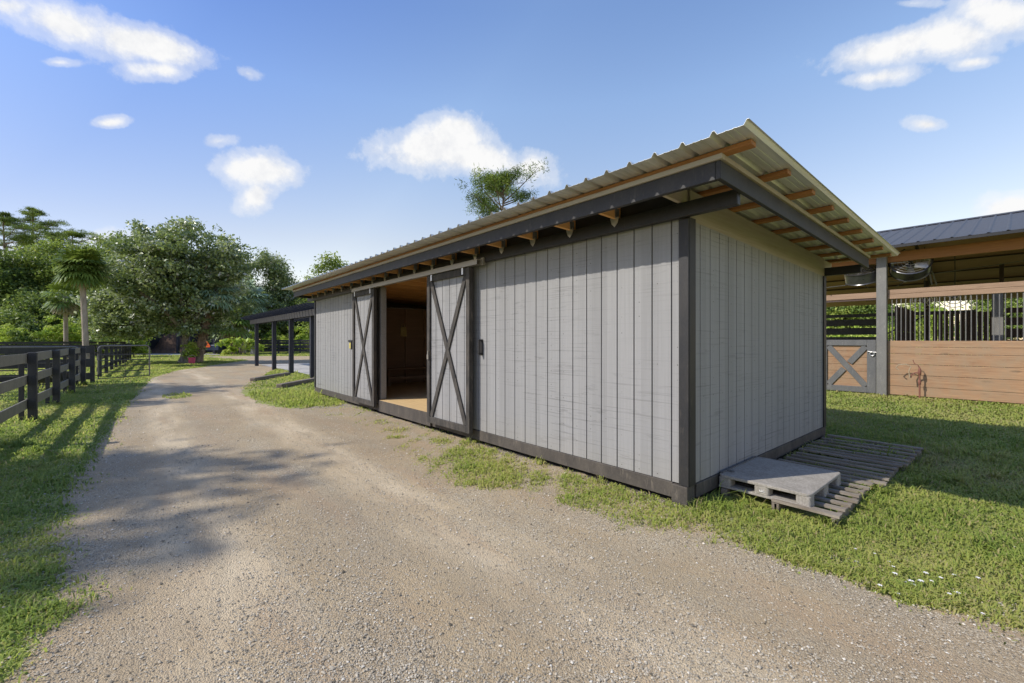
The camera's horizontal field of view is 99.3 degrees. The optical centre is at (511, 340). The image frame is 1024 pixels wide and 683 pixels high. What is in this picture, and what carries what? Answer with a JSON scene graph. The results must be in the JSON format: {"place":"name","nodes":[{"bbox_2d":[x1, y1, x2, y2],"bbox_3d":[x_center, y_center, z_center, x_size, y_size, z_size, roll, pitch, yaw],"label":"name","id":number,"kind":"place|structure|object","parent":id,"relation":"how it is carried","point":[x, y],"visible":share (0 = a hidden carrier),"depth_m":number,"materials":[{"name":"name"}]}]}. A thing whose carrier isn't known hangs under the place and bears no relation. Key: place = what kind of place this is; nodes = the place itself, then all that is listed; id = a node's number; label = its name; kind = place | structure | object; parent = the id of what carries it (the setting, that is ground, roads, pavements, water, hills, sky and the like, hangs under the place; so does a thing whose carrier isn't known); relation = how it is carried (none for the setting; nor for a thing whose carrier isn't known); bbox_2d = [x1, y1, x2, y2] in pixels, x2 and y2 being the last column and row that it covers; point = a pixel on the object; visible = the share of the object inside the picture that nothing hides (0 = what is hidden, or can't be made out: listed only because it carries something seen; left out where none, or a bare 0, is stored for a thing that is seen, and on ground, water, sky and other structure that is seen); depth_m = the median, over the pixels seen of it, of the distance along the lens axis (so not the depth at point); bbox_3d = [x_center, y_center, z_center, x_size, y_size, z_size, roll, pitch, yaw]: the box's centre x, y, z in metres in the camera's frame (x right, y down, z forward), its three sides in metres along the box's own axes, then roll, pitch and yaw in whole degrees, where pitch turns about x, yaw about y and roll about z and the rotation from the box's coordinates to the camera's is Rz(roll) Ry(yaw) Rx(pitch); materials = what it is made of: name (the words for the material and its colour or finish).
{"place":"outdoors","nodes":[
{"label":"outdoors","id":0,"kind":"place"},
{"bbox_2d":[139,353,218,354],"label":"concrete apron","id":1,"kind":"object","parent":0,"point":[174,354],"visible":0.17,"depth_m":45.61,"materials":[{"name":"grey concrete"}]},
{"bbox_2d":[204,342,226,353],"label":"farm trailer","id":2,"kind":"object","parent":1,"relation":"on","point":[212,347],"visible":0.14,"depth_m":46.05,"materials":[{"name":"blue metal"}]},
{"bbox_2d":[204,356,309,365],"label":"road","id":3,"kind":"structure","parent":0,"point":[248,358],"depth_m":37.95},
{"bbox_2d":[0,401,1023,682],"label":"loose gravel","id":4,"kind":"structure","parent":0,"point":[434,679],"depth_m":2.39,"materials":[{"name":"beige gravel"}]},
{"bbox_2d":[0,349,1023,682],"bbox_3d":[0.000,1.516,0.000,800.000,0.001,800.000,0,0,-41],"label":"ground","id":5,"kind":"structure","parent":0,"point":[590,475],"depth_m":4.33,"materials":[{"name":"green plant"}]},
{"bbox_2d":[0,321,29,344],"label":"shrub","id":6,"kind":"object","parent":5,"relation":"on","point":[5,327],"visible":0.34,"depth_m":37.82,"materials":[{"name":"green plant"}]},
{"bbox_2d":[0,210,50,257],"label":"pine tree","id":7,"kind":"object","parent":5,"relation":"on","point":[6,220],"visible":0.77,"depth_m":60.81,"materials":[{"name":"green plant"}]},
{"bbox_2d":[5,320,45,344],"bbox_3d":[-42.468,-0.083,38.250,3.356,3.438,2.741,0,0,-17],"label":"shrub","id":8,"kind":"object","parent":5,"relation":"on","point":[16,337],"visible":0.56,"depth_m":37.67,"materials":[{"name":"green plant"}]},
{"bbox_2d":[0,247,55,306],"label":"broadleaf tree","id":9,"kind":"object","parent":5,"relation":"on","point":[8,280],"visible":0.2,"depth_m":47.38,"materials":[{"name":"green plant"}]},
{"bbox_2d":[0,286,76,341],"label":"broadleaf tree","id":10,"kind":"object","parent":5,"relation":"on","point":[20,314],"visible":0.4,"depth_m":43.68,"materials":[{"name":"green plant"}]},
{"bbox_2d":[0,346,80,382],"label":"pipe gate","id":11,"kind":"structure","parent":5,"relation":"on","point":[44,363],"depth_m":14.38,"materials":[{"name":"black metal"}]},
{"bbox_2d":[0,347,85,423],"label":"board fence","id":12,"kind":"object","parent":5,"relation":"on","point":[32,377],"visible":0.88,"depth_m":8.23,"materials":[{"name":"black paint"}]},
{"bbox_2d":[27,315,61,344],"bbox_3d":[-41.711,-0.324,39.171,2.552,3.910,2.516,0,0,-41],"label":"shrub","id":13,"kind":"object","parent":5,"relation":"on","point":[46,331],"visible":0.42,"depth_m":38.89,"materials":[{"name":"green plant"}]},
{"bbox_2d":[0,237,90,295],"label":"broadleaf tree","id":14,"kind":"object","parent":5,"relation":"on","point":[50,248],"visible":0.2,"depth_m":49.13,"materials":[{"name":"green plant"}]},
{"bbox_2d":[0,206,90,254],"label":"pine tree","id":15,"kind":"object","parent":5,"relation":"on","point":[31,213],"visible":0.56,"depth_m":65.38,"materials":[{"name":"green plant"}]},
{"bbox_2d":[24,371,68,388],"bbox_3d":[-14.280,1.251,13.448,0.632,0.550,1.702,0,0,-21],"label":"wheelbarrow","id":16,"kind":"object","parent":5,"relation":"on","point":[42,380],"visible":0.26,"depth_m":13.29,"materials":[{"name":"green paint"}]},
{"bbox_2d":[0,346,94,381],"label":"board fence","id":17,"kind":"object","parent":5,"relation":"on","point":[90,362],"visible":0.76,"depth_m":14.82,"materials":[{"name":"black paint"}]},
{"bbox_2d":[95,345,149,379],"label":"pipe gate","id":18,"kind":"structure","parent":17,"relation":"attached to","point":[98,366],"depth_m":16.86,"materials":[{"name":"grey metal"}]},
{"bbox_2d":[13,284,87,344],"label":"broadleaf tree","id":19,"kind":"object","parent":5,"relation":"on","point":[39,298],"visible":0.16,"depth_m":45.22,"materials":[{"name":"green plant"}]},
{"bbox_2d":[40,282,80,358],"bbox_3d":[-29.851,-1.300,29.024,2.490,5.833,2.726,0,0,-41],"label":"palm tree","id":20,"kind":"object","parent":5,"relation":"on","point":[66,306],"visible":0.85,"depth_m":28.65,"materials":[{"name":"green plant"}]},
{"bbox_2d":[0,342,125,361],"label":"board fence","id":21,"kind":"object","parent":5,"relation":"on","point":[95,344],"visible":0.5,"depth_m":27.32,"materials":[{"name":"black paint"}]},
{"bbox_2d":[26,228,110,255],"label":"pine tree","id":22,"kind":"object","parent":5,"relation":"on","point":[65,234],"visible":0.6,"depth_m":59.17,"materials":[{"name":"green plant"}]},
{"bbox_2d":[47,318,95,341],"bbox_3d":[-40.507,-0.229,40.167,2.852,3.720,3.399,0,0,35],"label":"shrub","id":23,"kind":"object","parent":5,"relation":"on","point":[74,336],"visible":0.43,"depth_m":39.59,"materials":[{"name":"green plant"}]},
{"bbox_2d":[46,244,110,358],"bbox_3d":[-24.080,-1.910,24.285,2.767,7.059,2.630,0,0,-41],"label":"palm tree","id":24,"kind":"object","parent":5,"relation":"on","point":[72,268],"visible":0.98,"depth_m":24.01,"materials":[{"name":"green plant"}]},
{"bbox_2d":[80,338,113,352],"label":"shrub","id":25,"kind":"object","parent":5,"relation":"on","point":[94,340],"visible":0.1,"depth_m":39.74,"materials":[{"name":"green plant"}]},
{"bbox_2d":[80,240,116,293],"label":"broadleaf tree","id":26,"kind":"object","parent":5,"relation":"on","point":[94,245],"depth_m":53.93,"materials":[{"name":"green plant"}]},
{"bbox_2d":[68,288,150,345],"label":"broadleaf tree","id":27,"kind":"object","parent":5,"relation":"on","point":[99,325],"depth_m":44.94,"materials":[{"name":"green plant"}]},
{"bbox_2d":[94,238,124,267],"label":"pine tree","id":28,"kind":"object","parent":5,"relation":"on","point":[104,247],"visible":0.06,"depth_m":69.75,"materials":[{"name":"green plant"}]},
{"bbox_2d":[97,343,130,376],"bbox_3d":[-23.326,0.912,25.840,0.147,1.408,20.932,0,0,-39],"label":"board fence","id":29,"kind":"object","parent":5,"relation":"on","point":[118,350],"visible":0.63,"depth_m":21.76,"materials":[{"name":"black paint"}]},
{"bbox_2d":[96,333,146,356],"bbox_3d":[-34.350,-0.042,38.094,3.921,3.351,3.225,0,0,22],"label":"shrub","id":30,"kind":"object","parent":5,"relation":"on","point":[133,348],"visible":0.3,"depth_m":37.78,"materials":[{"name":"green plant"}]},
{"bbox_2d":[97,230,151,295],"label":"broadleaf tree","id":31,"kind":"object","parent":5,"relation":"on","point":[110,257],"visible":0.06,"depth_m":50.46,"materials":[{"name":"green plant"}]},
{"bbox_2d":[121,334,154,356],"bbox_3d":[-33.897,-0.006,39.037,2.910,3.282,2.662,0,0,-41],"label":"shrub","id":32,"kind":"object","parent":5,"relation":"on","point":[144,350],"visible":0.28,"depth_m":39.26,"materials":[{"name":"green plant"}]},
{"bbox_2d":[63,215,259,362],"bbox_3d":[-22.581,-3.289,28.716,10.249,9.925,8.382,0,0,-41],"label":"oak tree","id":33,"kind":"object","parent":5,"relation":"on","point":[165,264],"visible":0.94,"depth_m":27.44,"materials":[{"name":"green plant"}]},
{"bbox_2d":[150,333,209,353],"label":"mulch heap","id":34,"kind":"object","parent":5,"relation":"on","point":[166,344],"visible":0.51,"depth_m":50.53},
{"bbox_2d":[140,331,238,353],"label":"storage bay","id":35,"kind":"object","parent":5,"relation":"on","point":[154,342],"visible":0.23,"depth_m":50.34,"materials":[{"name":"brown paint"}]},
{"bbox_2d":[188,355,195,363],"bbox_3d":[-20.550,1.237,27.900,0.440,0.558,0.440,0,0,-41],"label":"bucket","id":36,"kind":"object","parent":5,"relation":"on","point":[191,360],"visible":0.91,"depth_m":27.78,"materials":[{"name":"red plastic"}]},
{"bbox_2d":[178,339,207,359],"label":"potted plant","id":37,"kind":"object","parent":36,"relation":"in","point":[192,346],"visible":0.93,"depth_m":28.70,"materials":[{"name":"green plant"}]},
{"bbox_2d":[191,269,242,362],"bbox_3d":[-19.603,-1.571,29.058,3.087,6.445,3.264,0,0,-41],"label":"palm tree","id":38,"kind":"object","parent":5,"relation":"on","point":[202,339],"visible":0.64,"depth_m":28.81,"materials":[{"name":"plant"}]},
{"bbox_2d":[208,306,254,353],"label":"broadleaf tree","id":39,"kind":"object","parent":5,"relation":"on","point":[243,332],"visible":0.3,"depth_m":46.57,"materials":[{"name":"green plant"}]},
{"bbox_2d":[215,337,265,354],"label":"shrub","id":40,"kind":"object","parent":5,"relation":"on","point":[248,343],"visible":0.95,"depth_m":44.41,"materials":[{"name":"green plant"}]},
{"bbox_2d":[202,247,286,339],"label":"broadleaf tree","id":41,"kind":"object","parent":5,"relation":"on","point":[260,262],"visible":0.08,"depth_m":59.64,"materials":[{"name":"green plant"}]},
{"bbox_2d":[231,277,269,352],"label":"palm tree","id":42,"kind":"object","parent":5,"relation":"on","point":[261,297],"visible":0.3,"depth_m":49.84,"materials":[{"name":"green plant"}]},
{"bbox_2d":[249,326,280,348],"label":"shrub","id":43,"kind":"object","parent":5,"relation":"on","point":[269,334],"visible":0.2,"depth_m":58.05,"materials":[{"name":"green plant"}]},
{"bbox_2d":[250,372,289,380],"bbox_3d":[-9.607,1.456,17.384,0.200,0.140,2.890,0,0,-3],"label":"landscape timber","id":44,"kind":"object","parent":5,"relation":"on","point":[269,376],"visible":0.82,"depth_m":17.05,"materials":[{"name":"grey wood"}]},
{"bbox_2d":[245,246,300,348],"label":"broadleaf tree","id":45,"kind":"object","parent":5,"relation":"on","point":[278,278],"visible":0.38,"depth_m":61.88,"materials":[{"name":"green plant"}]},
{"bbox_2d":[267,333,297,348],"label":"shrub","id":46,"kind":"object","parent":5,"relation":"on","point":[279,337],"visible":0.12,"depth_m":56.31,"materials":[{"name":"green plant"}]},
{"bbox_2d":[259,339,309,352],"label":"board fence","id":47,"kind":"object","parent":5,"relation":"on","point":[299,346],"visible":0.38,"depth_m":49.44,"materials":[{"name":"black paint"}]},
{"bbox_2d":[259,294,309,348],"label":"broadleaf tree","id":48,"kind":"object","parent":5,"relation":"on","point":[264,331],"visible":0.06,"depth_m":62.94,"materials":[{"name":"green plant"}]},
{"bbox_2d":[264,363,309,374],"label":"pergola slab","id":49,"kind":"structure","parent":5,"relation":"on","point":[302,368],"depth_m":24.69,"materials":[{"name":"concrete"}]},
{"bbox_2d":[240,302,313,377],"bbox_3d":[-9.815,0.076,22.541,5.350,2.880,13.800,0,0,-41],"label":"pergola","id":50,"kind":"object","parent":49,"relation":"on","point":[303,312],"visible":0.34,"depth_m":19.73,"materials":[{"name":"blue paint"}]},
{"bbox_2d":[278,290,308,335],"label":"broadleaf tree","id":51,"kind":"object","parent":5,"relation":"on","point":[299,300],"visible":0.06,"depth_m":62.21,"materials":[{"name":"green plant"}]},
{"bbox_2d":[279,326,309,348],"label":"shrub","id":52,"kind":"object","parent":5,"relation":"on","point":[301,336],"visible":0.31,"depth_m":55.64,"materials":[{"name":"green plant"}]},
{"bbox_2d":[276,378,313,387],"bbox_3d":[-7.296,1.456,15.150,0.200,0.140,2.866,0,0,2],"label":"landscape timber","id":53,"kind":"object","parent":5,"relation":"on","point":[289,384],"visible":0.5,"depth_m":14.50,"materials":[{"name":"grey wood"}]},
{"bbox_2d":[297,251,348,336],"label":"broadleaf tree","id":54,"kind":"object","parent":5,"relation":"on","point":[335,262],"visible":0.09,"depth_m":44.34,"materials":[{"name":"green plant"}]},
{"bbox_2d":[454,157,549,219],"bbox_3d":[-1.583,-7.264,39.762,8.091,17.777,8.392,0,0,-23],"label":"pine tree","id":55,"kind":"object","parent":5,"relation":"on","point":[499,184],"visible":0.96,"depth_m":39.28,"materials":[{"name":"green plant"}]},
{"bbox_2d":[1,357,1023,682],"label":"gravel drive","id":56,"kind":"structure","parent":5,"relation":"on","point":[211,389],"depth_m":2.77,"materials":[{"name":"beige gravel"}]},
{"bbox_2d":[282,118,899,506],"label":"storage shed","id":57,"kind":"structure","parent":5,"relation":"on","point":[656,322],"depth_m":4.97,"materials":[{"name":"grey wood"}]},
{"bbox_2d":[352,288,376,406],"bbox_3d":[-3.184,0.122,9.324,0.077,2.479,1.178,0,0,-41],"label":"sliding door","id":58,"kind":"structure","parent":57,"relation":"in","point":[364,303],"depth_m":9.27,"materials":[{"name":"grey wood"}]},
{"bbox_2d":[400,325,406,336],"bbox_3d":[-3.092,-0.286,12.392,0.180,0.365,0.077,0,0,-41],"label":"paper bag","id":59,"kind":"object","parent":57,"relation":"hanging from","point":[403,332],"visible":1,"depth_m":12.36,"materials":[{"name":"brown paper"}]},
{"bbox_2d":[386,366,426,385],"bbox_3d":[-2.862,0.995,12.169,1.500,0.460,0.400,0,0,-41],"label":"bench","id":60,"kind":"object","parent":57,"relation":"on","point":[389,378],"visible":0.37,"depth_m":11.90,"materials":[{"name":"brown wood"}]},
{"bbox_2d":[427,267,472,433],"bbox_3d":[-1.005,0.122,6.772,0.092,2.479,1.228,0,0,-41],"label":"sliding door","id":61,"kind":"structure","parent":57,"relation":"in","point":[449,294],"depth_m":6.71,"materials":[{"name":"grey wood"}]},
{"bbox_2d":[721,476,873,526],"bbox_3d":[2.827,1.494,4.285,1.290,0.144,0.966,0,0,-41],"label":"slatted pallet","id":62,"kind":"object","parent":5,"relation":"on","point":[843,511],"visible":0.45,"depth_m":3.92,"materials":[{"name":"grey wood"}]},
{"bbox_2d":[719,456,840,506],"bbox_3d":[2.657,1.373,4.311,0.992,0.137,0.785,0,0,-41],"label":"pallet","id":63,"kind":"object","parent":62,"relation":"on","point":[804,484],"visible":1,"depth_m":4.17,"materials":[{"name":"grey paint"}]},
{"bbox_2d":[778,448,902,488],"bbox_3d":[3.767,1.489,5.039,1.030,0.134,1.019,0,0,-41],"label":"slatted pallet","id":64,"kind":"object","parent":5,"relation":"on","point":[847,461],"visible":0.76,"depth_m":4.99,"materials":[{"name":"grey wood"}]},
{"bbox_2d":[826,326,888,353],"bbox_3d":[22.720,0.310,30.002,5.606,2.652,5.658,0,0,-41],"label":"shrub","id":65,"kind":"object","parent":5,"relation":"on","point":[848,335],"visible":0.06,"depth_m":28.79,"materials":[{"name":"green plant"}]},
{"bbox_2d":[826,305,894,340],"bbox_3d":[27.271,-1.468,35.846,6.878,6.591,5.758,0,0,11],"label":"broadleaf tree","id":66,"kind":"object","parent":5,"relation":"on","point":[858,309],"visible":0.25,"depth_m":34.25,"materials":[{"name":"green plant"}]},
{"bbox_2d":[803,434,923,470],"bbox_3d":[4.676,1.489,5.793,1.220,0.134,1.066,0,0,-39],"label":"slatted pallet","id":67,"kind":"object","parent":5,"relation":"on","point":[908,460],"visible":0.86,"depth_m":5.70,"materials":[{"name":"grey wood"}]},
{"bbox_2d":[851,325,917,353],"bbox_3d":[25.297,0.201,30.487,4.602,2.927,4.228,0,0,-19],"label":"shrub","id":68,"kind":"object","parent":5,"relation":"on","point":[875,327],"visible":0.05,"depth_m":30.20,"materials":[{"name":"green plant"}]},
{"bbox_2d":[888,304,898,340],"bbox_3d":[33.549,-1.899,39.728,5.999,7.130,6.362,0,0,22],"label":"broadleaf tree","id":69,"kind":"object","parent":5,"relation":"on","point":[891,319],"visible":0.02,"depth_m":38.42,"materials":[{"name":"green plant"}]},
{"bbox_2d":[910,360,920,397],"bbox_3d":[10.604,1.065,11.421,0.225,1.102,0.071,0,0,38],"label":"yard hydrant","id":70,"kind":"object","parent":5,"relation":"on","point":[919,374],"visible":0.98,"depth_m":11.36,"materials":[{"name":"brown metal"}]},
{"bbox_2d":[895,364,910,377],"bbox_3d":[10.406,0.810,11.560,0.035,0.374,0.325,0,0,-41],"label":"water hose","id":71,"kind":"object","parent":70,"relation":"attached to","point":[904,364],"visible":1,"depth_m":11.49,"materials":[{"name":"beige rubber"}]},
{"bbox_2d":[888,301,959,340],"bbox_3d":[36.364,-1.891,38.083,6.561,7.107,5.570,0,0,-41],"label":"broadleaf tree","id":72,"kind":"object","parent":5,"relation":"on","point":[922,307],"visible":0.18,"depth_m":36.94,"materials":[{"name":"green plant"}]},
{"bbox_2d":[826,210,1023,403],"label":"horse barn","id":73,"kind":"structure","parent":5,"relation":"on","point":[985,240],"depth_m":11.97,"materials":[{"name":"grey paint"}]},
{"bbox_2d":[844,265,875,285],"bbox_3d":[10.187,-1.970,12.623,0.924,0.816,0.986,0,0,-36],"label":"drum fan","id":74,"kind":"object","parent":73,"relation":"attached to","point":[866,276],"visible":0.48,"depth_m":12.42},
{"bbox_2d":[888,248,933,281],"bbox_3d":[10.873,-2.058,11.868,0.986,0.940,0.750,0,0,39],"label":"drum fan","id":75,"kind":"object","parent":73,"relation":"attached to","point":[911,274],"visible":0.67,"depth_m":11.73},
{"bbox_2d":[912,247,936,309],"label":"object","id":76,"kind":"object","parent":73,"relation":"attached to","point":[926,299],"depth_m":14.33,"materials":[{"name":"metal"}]},
{"bbox_2d":[826,260,1023,288],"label":"water line","id":77,"kind":"object","parent":73,"relation":"attached to","point":[934,273],"visible":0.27,"depth_m":12.55,"materials":[{"name":"white plastic"}]},
{"bbox_2d":[929,271,936,284],"bbox_3d":[11.825,-1.885,12.350,0.606,0.637,0.140,0,0,0],"label":"cable loop","id":78,"kind":"object","parent":73,"relation":"hanging from","point":[933,278],"visible":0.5,"depth_m":12.38,"materials":[{"name":"black rubber"}]},
{"bbox_2d":[940,256,970,307],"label":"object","id":79,"kind":"object","parent":73,"relation":"attached to","point":[953,297],"depth_m":14.35,"materials":[{"name":"metal"}]},
{"bbox_2d":[922,324,989,354],"bbox_3d":[30.949,0.302,30.054,6.026,2.675,4.829,0,0,-41],"label":"shrub","id":80,"kind":"object","parent":5,"relation":"on","point":[931,337],"visible":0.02,"depth_m":29.77,"materials":[{"name":"green plant"}]},
{"bbox_2d":[959,298,1022,355],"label":"broadleaf tree","id":81,"kind":"object","parent":5,"relation":"on","point":[1008,303],"visible":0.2,"depth_m":35.96,"materials":[{"name":"green plant"}]},
{"bbox_2d":[0,0,1023,340],"label":"sky","id":82,"kind":"structure","parent":0,"point":[303,130],"materials":[{"name":"blue"}]}
]}

